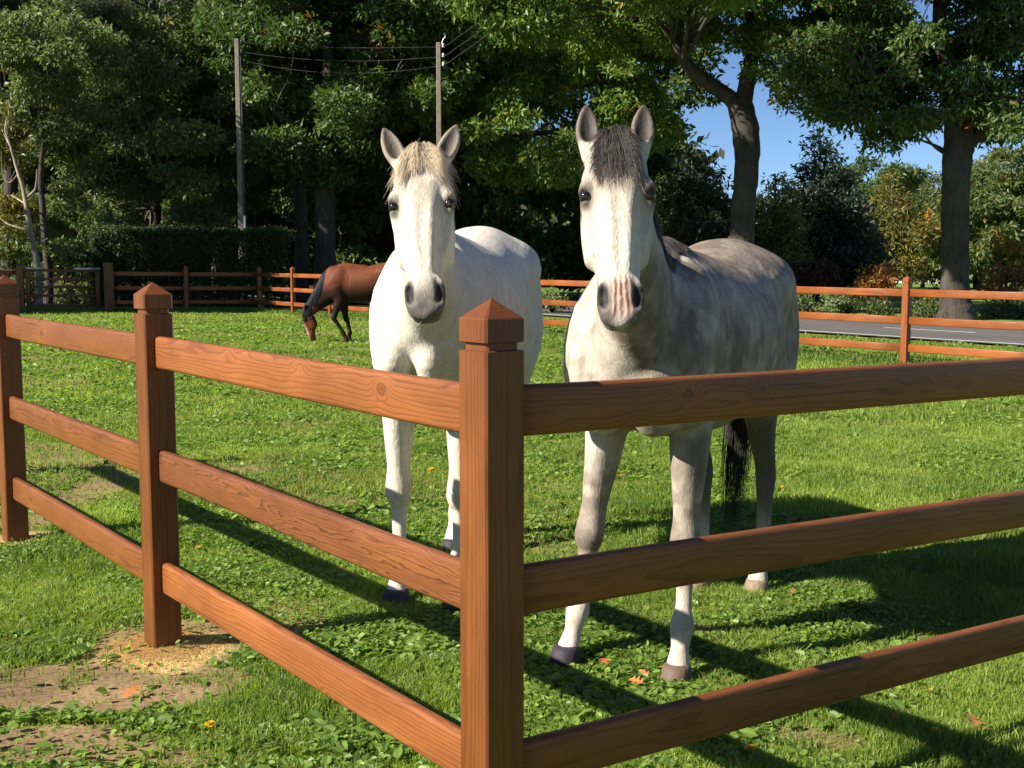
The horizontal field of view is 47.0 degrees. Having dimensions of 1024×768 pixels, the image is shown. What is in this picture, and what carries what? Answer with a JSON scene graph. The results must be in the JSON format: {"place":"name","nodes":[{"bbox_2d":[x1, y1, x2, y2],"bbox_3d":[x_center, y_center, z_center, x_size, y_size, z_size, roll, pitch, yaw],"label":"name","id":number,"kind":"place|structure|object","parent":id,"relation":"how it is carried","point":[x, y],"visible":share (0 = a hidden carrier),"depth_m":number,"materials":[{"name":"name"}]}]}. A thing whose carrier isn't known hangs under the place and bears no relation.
{"place":"outdoors","nodes":[
{"label":"outdoors","id":0,"kind":"place"},
{"bbox_2d":[23,266,100,308],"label":"field gate","id":1,"kind":"structure","parent":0,"point":[28,278],"depth_m":35.60,"materials":[{"name":"silver metal"}]},
{"bbox_2d":[0,269,1023,767],"bbox_3d":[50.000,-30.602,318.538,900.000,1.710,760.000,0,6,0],"label":"ground","id":2,"kind":"structure","parent":0,"point":[46,681],"depth_m":4.88,"materials":[{"name":"soil"}]},
{"bbox_2d":[0,270,15,274],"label":"timber fence","id":3,"kind":"object","parent":2,"relation":"on","point":[4,272],"visible":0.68,"depth_m":35.13,"materials":[{"name":"brown wood"}]},
{"bbox_2d":[16,263,24,309],"bbox_3d":[-14.734,-2.723,35.304,0.200,1.800,0.200,-2,6,-16],"label":"timber gatepost","id":4,"kind":"object","parent":2,"relation":"on","point":[20,278],"visible":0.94,"depth_m":35.20,"materials":[{"name":"brown wood"}]},
{"bbox_2d":[0,102,42,306],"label":"bare leaning tree","id":5,"kind":"object","parent":2,"relation":"on","point":[18,208],"visible":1,"depth_m":39.94,"materials":[{"name":"beige plant"}]},
{"bbox_2d":[0,218,43,302],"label":"hazel shrub","id":6,"kind":"object","parent":2,"relation":"on","point":[12,248],"visible":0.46,"depth_m":42.21,"materials":[{"name":"green plant"}]},
{"bbox_2d":[0,94,122,282],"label":"tree","id":7,"kind":"object","parent":2,"relation":"on","point":[30,264],"depth_m":56.76,"materials":[{"name":"green plant"}]},
{"bbox_2d":[0,0,141,303],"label":"rough barked tree","id":8,"kind":"object","parent":2,"relation":"on","point":[59,19],"visible":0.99,"depth_m":39.31,"materials":[{"name":"green plant"}]},
{"bbox_2d":[0,0,141,278],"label":"leafy tree","id":9,"kind":"object","parent":2,"relation":"on","point":[106,10],"visible":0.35,"depth_m":41.62,"materials":[{"name":"green plant"}]},
{"bbox_2d":[24,173,128,303],"bbox_3d":[-15.114,-4.650,41.105,3.647,5.362,3.368,5,8,39],"label":"laurel shrub","id":10,"kind":"object","parent":2,"relation":"on","point":[69,253],"visible":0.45,"depth_m":40.72,"materials":[{"name":"green plant"}]},
{"bbox_2d":[0,0,189,275],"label":"open tree","id":11,"kind":"object","parent":2,"relation":"on","point":[27,172],"visible":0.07,"depth_m":53.77,"materials":[{"name":"green plant"}]},
{"bbox_2d":[58,151,164,301],"bbox_3d":[-15.598,-5.944,45.570,3.868,6.326,3.572,2,6,21],"label":"holly bush","id":12,"kind":"object","parent":2,"relation":"on","point":[131,170],"visible":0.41,"depth_m":44.92,"materials":[{"name":"green plant"}]},
{"bbox_2d":[120,684,140,697],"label":"fallen leaf","id":13,"kind":"object","parent":2,"relation":"on","point":[129,691],"visible":1,"depth_m":4.06,"materials":[{"name":"orange plant"}]},
{"bbox_2d":[72,56,205,282],"bbox_3d":[-19.575,-12.211,61.048,9.807,15.182,9.049,0,6,0],"label":"tree","id":14,"kind":"object","parent":2,"relation":"on","point":[148,224],"depth_m":61.92,"materials":[{"name":"green plant"}]},
{"bbox_2d":[14,0,276,283],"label":"leafy maple","id":15,"kind":"object","parent":2,"relation":"on","point":[165,157],"visible":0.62,"depth_m":44.96,"materials":[{"name":"green plant"}]},
{"bbox_2d":[69,622,234,690],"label":"sand grains","id":16,"kind":"object","parent":2,"relation":"on","point":[146,649],"visible":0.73,"depth_m":4.55},
{"bbox_2d":[103,262,257,311],"bbox_3d":[-10.224,-2.856,36.677,4.716,1.895,0.260,-3,6,-27],"label":"back fence","id":17,"kind":"object","parent":2,"relation":"on","point":[109,274],"visible":0.94,"depth_m":36.59,"materials":[{"name":"brown wood"}]},
{"bbox_2d":[87,221,296,307],"bbox_3d":[-10.946,-3.988,40.617,7.146,3.304,2.225,0,6,0],"label":"clipped hedge","id":18,"kind":"object","parent":2,"relation":"on","point":[103,247],"visible":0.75,"depth_m":39.88,"materials":[{"name":"green plant"}]},
{"bbox_2d":[204,720,215,730],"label":"dandelion","id":19,"kind":"object","parent":2,"relation":"on","point":[212,723],"visible":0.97,"depth_m":3.75,"materials":[{"name":"yellow plant"}]},
{"bbox_2d":[108,0,314,294],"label":"shadowy tree","id":20,"kind":"object","parent":2,"relation":"on","point":[284,201],"visible":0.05,"depth_m":52.73,"materials":[{"name":"green plant"}]},
{"bbox_2d":[234,39,246,295],"bbox_3d":[-9.591,-7.203,41.764,0.315,9.849,0.246,0,6,0],"label":"utility pole","id":21,"kind":"object","parent":2,"relation":"on","point":[240,158],"visible":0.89,"depth_m":41.56,"materials":[{"name":"wood"}]},
{"bbox_2d":[172,38,347,292],"bbox_3d":[-12.572,-11.644,59.121,10.567,14.588,9.043,-2,6,-21],"label":"tree","id":22,"kind":"object","parent":2,"relation":"on","point":[267,219],"visible":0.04,"depth_m":59.08,"materials":[{"name":"green plant"}]},
{"bbox_2d":[164,0,395,299],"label":"slender oak","id":23,"kind":"object","parent":2,"relation":"on","point":[301,262],"visible":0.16,"depth_m":47.62,"materials":[{"name":"green plant"}]},
{"bbox_2d":[185,0,478,303],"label":"shaded oak","id":24,"kind":"object","parent":2,"relation":"on","point":[287,136],"visible":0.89,"depth_m":42.91,"materials":[{"name":"green plant"}]},
{"bbox_2d":[302,262,385,341],"bbox_3d":[-2.981,-1.577,22.859,2.188,1.576,0.626,0,6,1],"label":"bay horse","id":25,"kind":"object","parent":2,"relation":"on","point":[340,286],"visible":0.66,"depth_m":22.65},
{"bbox_2d":[261,65,457,265],"bbox_3d":[-7.423,-11.483,57.040,11.135,15.520,9.398,0,6,0],"label":"tree","id":26,"kind":"object","parent":2,"relation":"on","point":[359,202],"visible":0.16,"depth_m":55.12,"materials":[{"name":"green plant"}]},
{"bbox_2d":[352,156,467,258],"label":"tree","id":27,"kind":"object","parent":2,"relation":"on","point":[456,175],"visible":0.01,"depth_m":61.39,"materials":[{"name":"green plant"}]},
{"bbox_2d":[344,118,525,262],"bbox_3d":[-4.125,-11.262,58.984,11.254,14.222,9.734,0,6,0],"label":"tree","id":28,"kind":"object","parent":2,"relation":"on","point":[386,246],"visible":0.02,"depth_m":58.25,"materials":[{"name":"green plant"}]},
{"bbox_2d":[436,33,445,145],"bbox_3d":[-2.468,-7.171,41.287,0.360,10.037,0.200,0,6,0],"label":"utility pole","id":29,"kind":"object","parent":2,"relation":"on","point":[438,91],"visible":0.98,"depth_m":40.89,"materials":[{"name":"wood"}]},
{"bbox_2d":[243,21,480,47],"bbox_3d":[-2.119,-12.662,38.114,15.491,2.518,3.886,4,7,37],"label":"overhead line","id":30,"kind":"object","parent":29,"relation":"attached to","point":[345,47],"visible":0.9,"depth_m":41.07,"materials":[{"name":"black metal"}]},
{"bbox_2d":[243,6,511,60],"bbox_3d":[-2.119,-12.313,38.149,15.491,2.692,3.886,4,7,37],"label":"overhead line","id":31,"kind":"object","parent":29,"relation":"attached to","point":[376,60],"visible":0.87,"depth_m":41.02,"materials":[{"name":"black metal"}]},
{"bbox_2d":[245,3,525,73],"bbox_3d":[-2.119,-11.986,38.182,15.491,2.867,3.886,4,7,37],"label":"overhead line","id":32,"kind":"object","parent":29,"relation":"attached to","point":[375,72],"visible":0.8,"depth_m":41.11,"materials":[{"name":"black metal"}]},
{"bbox_2d":[369,124,542,615],"bbox_3d":[-0.303,-0.039,5.416,0.676,2.037,2.630,1,6,10],"label":"white horse","id":33,"kind":"object","parent":2,"relation":"on","point":[439,277],"visible":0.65,"depth_m":4.84},
{"bbox_2d":[376,47,579,286],"bbox_3d":[-1.861,-11.165,57.083,10.961,14.957,9.337,0,6,0],"label":"tree","id":34,"kind":"object","parent":2,"relation":"on","point":[471,210],"visible":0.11,"depth_m":55.59,"materials":[{"name":"green plant"}]},
{"bbox_2d":[0,318,1023,767],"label":"clover","id":35,"kind":"object","parent":2,"relation":"on","point":[414,640],"visible":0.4,"depth_m":4.97,"materials":[{"name":"green plant"}]},
{"bbox_2d":[598,658,609,663],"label":"fallen leaf","id":36,"kind":"object","parent":35,"relation":"on","point":[603,659],"visible":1,"depth_m":4.43,"materials":[{"name":"orange plant"}]},
{"bbox_2d":[628,676,643,683],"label":"fallen leaf","id":37,"kind":"object","parent":35,"relation":"on","point":[637,680],"visible":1,"depth_m":4.20,"materials":[{"name":"orange plant"}]},
{"bbox_2d":[639,669,649,675],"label":"fallen leaf","id":38,"kind":"object","parent":35,"relation":"on","point":[642,671],"visible":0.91,"depth_m":4.30,"materials":[{"name":"orange plant"}]},
{"bbox_2d":[694,624,707,633],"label":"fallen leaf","id":39,"kind":"object","parent":35,"relation":"on","point":[696,626],"visible":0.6,"depth_m":4.80,"materials":[{"name":"brown plant"}]},
{"bbox_2d":[0,275,1023,767],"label":"paddock fence","id":40,"kind":"object","parent":2,"relation":"on","point":[490,407],"visible":1,"depth_m":3.27,"materials":[{"name":"brown wood"}]},
{"bbox_2d":[0,304,1023,767],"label":"grass","id":41,"kind":"structure","parent":2,"relation":"on","point":[998,598],"depth_m":5.93,"materials":[{"name":"green plant"}]},
{"bbox_2d":[70,110,1009,286],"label":"woodland","id":42,"kind":"object","parent":2,"relation":"on","point":[551,222],"visible":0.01,"depth_m":85.59,"materials":[{"name":"green plant"}]},
{"bbox_2d":[392,2,701,194],"bbox_3d":[2.006,-11.636,47.379,13.282,17.307,12.005,0,6,0],"label":"spreading oak","id":43,"kind":"object","parent":2,"relation":"on","point":[510,71],"visible":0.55,"depth_m":43.88,"materials":[{"name":"green plant"}]},
{"bbox_2d":[541,279,571,312],"bbox_3d":[1.104,-2.807,38.127,1.699,1.279,1.914,0,6,0],"label":"verge plant","id":44,"kind":"object","parent":2,"relation":"on","point":[549,295],"visible":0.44,"depth_m":37.85,"materials":[{"name":"green plant"}]},
{"bbox_2d":[516,41,731,294],"bbox_3d":[5.381,-11.750,59.345,10.442,15.159,9.203,-4,7,-35],"label":"tree","id":45,"kind":"object","parent":2,"relation":"on","point":[566,250],"visible":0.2,"depth_m":58.00,"materials":[{"name":"green plant"}]},
{"bbox_2d":[257,267,1023,362],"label":"roadside fence","id":46,"kind":"object","parent":2,"relation":"on","point":[905,319],"visible":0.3,"depth_m":18.79,"materials":[{"name":"brown wood"}]},
{"bbox_2d":[549,105,798,687],"bbox_3d":[0.617,0.055,4.653,0.692,2.026,2.567,3,6,26],"label":"grey horse","id":47,"kind":"object","parent":2,"relation":"on","point":[652,302],"visible":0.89,"depth_m":4.31},
{"bbox_2d":[650,169,705,245],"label":"cypress","id":48,"kind":"object","parent":2,"relation":"on","point":[675,224],"visible":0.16,"depth_m":55.76,"materials":[{"name":"green plant"}]},
{"bbox_2d":[436,0,921,243],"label":"forked oak","id":49,"kind":"object","parent":2,"relation":"on","point":[683,31],"visible":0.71,"depth_m":39.15,"materials":[{"name":"green plant"}]},
{"bbox_2d":[657,144,767,247],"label":"dark yew","id":50,"kind":"object","parent":2,"relation":"on","point":[710,209],"visible":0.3,"depth_m":56.22,"materials":[{"name":"green plant"}]},
{"bbox_2d":[744,744,755,756],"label":"dandelion","id":51,"kind":"object","parent":2,"relation":"on","point":[750,746],"visible":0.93,"depth_m":3.62,"materials":[{"name":"yellow plant"}]},
{"bbox_2d":[754,171,827,286],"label":"yew","id":52,"kind":"object","parent":2,"relation":"on","point":[787,238],"visible":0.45,"depth_m":56.90,"materials":[{"name":"green plant"}]},
{"bbox_2d":[785,258,841,295],"bbox_3d":[12.379,-4.485,51.641,3.376,2.195,3.357,-4,7,-33],"label":"red shrub","id":53,"kind":"object","parent":2,"relation":"on","point":[815,271],"visible":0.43,"depth_m":50.97,"materials":[{"name":"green plant"}]},
{"bbox_2d":[797,293,850,312],"bbox_3d":[9.748,-2.586,38.296,1.690,1.068,2.344,-6,8,-43],"label":"verge plant","id":54,"kind":"object","parent":2,"relation":"on","point":[805,303],"visible":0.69,"depth_m":37.91,"materials":[{"name":"green plant"}]},
{"bbox_2d":[765,124,899,298],"bbox_3d":[16.088,-8.791,61.625,8.139,9.430,8.305,5,8,41],"label":"dark fir","id":55,"kind":"object","parent":2,"relation":"on","point":[843,230],"visible":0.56,"depth_m":59.95,"materials":[{"name":"green plant"}]},
{"bbox_2d":[830,295,871,313],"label":"verge plant","id":56,"kind":"object","parent":2,"relation":"on","point":[852,306],"visible":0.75,"depth_m":38.25,"materials":[{"name":"green plant"}]},
{"bbox_2d":[838,599,867,605],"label":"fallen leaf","id":57,"kind":"object","parent":2,"relation":"on","point":[850,601],"visible":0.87,"depth_m":5.21,"materials":[{"name":"brown plant"}]},
{"bbox_2d":[856,193,888,281],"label":"lawn spruce","id":58,"kind":"object","parent":2,"relation":"on","point":[876,232],"depth_m":90.46,"materials":[{"name":"green plant"}]},
{"bbox_2d":[846,261,901,301],"bbox_3d":[14.658,-4.010,47.813,2.394,2.044,2.042,-2,6,-20],"label":"red shrub","id":59,"kind":"object","parent":2,"relation":"on","point":[879,277],"visible":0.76,"depth_m":47.60,"materials":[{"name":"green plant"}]},
{"bbox_2d":[809,150,940,213],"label":"lawn tree","id":60,"kind":"object","parent":2,"relation":"on","point":[863,164],"visible":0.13,"depth_m":153.58,"materials":[{"name":"green plant"}]},
{"bbox_2d":[862,296,898,315],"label":"verge plant","id":61,"kind":"object","parent":2,"relation":"on","point":[877,308],"visible":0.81,"depth_m":38.16,"materials":[{"name":"green plant"}]},
{"bbox_2d":[761,0,1023,319],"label":"roadside oak","id":62,"kind":"object","parent":2,"relation":"on","point":[864,76],"visible":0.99,"depth_m":35.70,"materials":[{"name":"green plant"}]},
{"bbox_2d":[888,710,897,720],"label":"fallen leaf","id":63,"kind":"object","parent":2,"relation":"on","point":[894,713],"visible":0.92,"depth_m":3.92,"materials":[{"name":"red plant"}]},
{"bbox_2d":[867,166,940,288],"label":"golden conifer","id":64,"kind":"object","parent":2,"relation":"on","point":[897,221],"visible":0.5,"depth_m":97.62,"materials":[{"name":"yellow plant"}]},
{"bbox_2d":[900,297,938,317],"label":"verge plant","id":65,"kind":"object","parent":2,"relation":"on","point":[918,311],"visible":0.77,"depth_m":38.00,"materials":[{"name":"green plant"}]},
{"bbox_2d":[917,297,938,317],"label":"verge plant","id":66,"kind":"object","parent":2,"relation":"on","point":[934,304],"visible":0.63,"depth_m":38.04,"materials":[{"name":"green plant"}]},
{"bbox_2d":[870,155,986,202],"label":"lawn tree","id":67,"kind":"object","parent":2,"relation":"on","point":[936,179],"visible":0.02,"depth_m":169.10,"materials":[{"name":"green plant"}]},
{"bbox_2d":[894,181,973,288],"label":"green conifer","id":68,"kind":"object","parent":2,"relation":"on","point":[919,202],"visible":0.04,"depth_m":106.15,"materials":[{"name":"green plant"}]},
{"bbox_2d":[931,727,940,732],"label":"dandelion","id":69,"kind":"object","parent":2,"relation":"on","point":[936,729],"visible":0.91,"depth_m":3.78,"materials":[{"name":"yellow"}]},
{"bbox_2d":[904,163,1023,288],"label":"lawn tree","id":70,"kind":"object","parent":2,"relation":"on","point":[993,208],"visible":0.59,"depth_m":81.51,"materials":[{"name":"green plant"}]},
{"bbox_2d":[919,160,1021,288],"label":"lawn tree","id":71,"kind":"object","parent":2,"relation":"on","point":[976,282],"visible":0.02,"depth_m":104.28,"materials":[{"name":"green plant"}]},
{"bbox_2d":[966,713,986,731],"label":"fallen leaf","id":72,"kind":"object","parent":2,"relation":"on","point":[973,720],"visible":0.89,"depth_m":3.89,"materials":[{"name":"orange plant"}]},
{"bbox_2d":[933,143,1023,290],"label":"lawn tree","id":73,"kind":"object","parent":2,"relation":"on","point":[1003,158],"visible":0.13,"depth_m":92.04,"materials":[{"name":"green plant"}]},
{"bbox_2d":[974,299,1017,318],"bbox_3d":[15.592,-2.413,38.173,1.526,1.203,1.441,0,6,0],"label":"verge plant","id":74,"kind":"object","parent":2,"relation":"on","point":[992,313],"visible":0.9,"depth_m":37.98,"materials":[{"name":"green plant"}]},
{"bbox_2d":[975,230,1023,308],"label":"red shrub","id":75,"kind":"object","parent":2,"relation":"on","point":[1015,276],"visible":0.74,"depth_m":46.50,"materials":[{"name":"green plant"}]},
{"bbox_2d":[998,300,1023,318],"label":"verge plant","id":76,"kind":"object","parent":2,"relation":"on","point":[1017,309],"visible":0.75,"depth_m":38.03,"materials":[{"name":"green plant"}]},
{"bbox_2d":[127,282,1023,344],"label":"road","id":77,"kind":"structure","parent":0,"point":[927,332],"depth_m":28.97,"materials":[{"name":"grey asphalt"}]},
{"bbox_2d":[276,297,1015,343],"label":"edge line","id":78,"kind":"object","parent":77,"relation":"on","point":[838,332],"visible":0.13,"depth_m":26.26,"materials":[{"name":"paint"}]},
{"bbox_2d":[134,0,1023,223],"label":"sky","id":79,"kind":"structure","parent":0,"point":[777,154],"materials":[{"name":"blue"}]}
]}

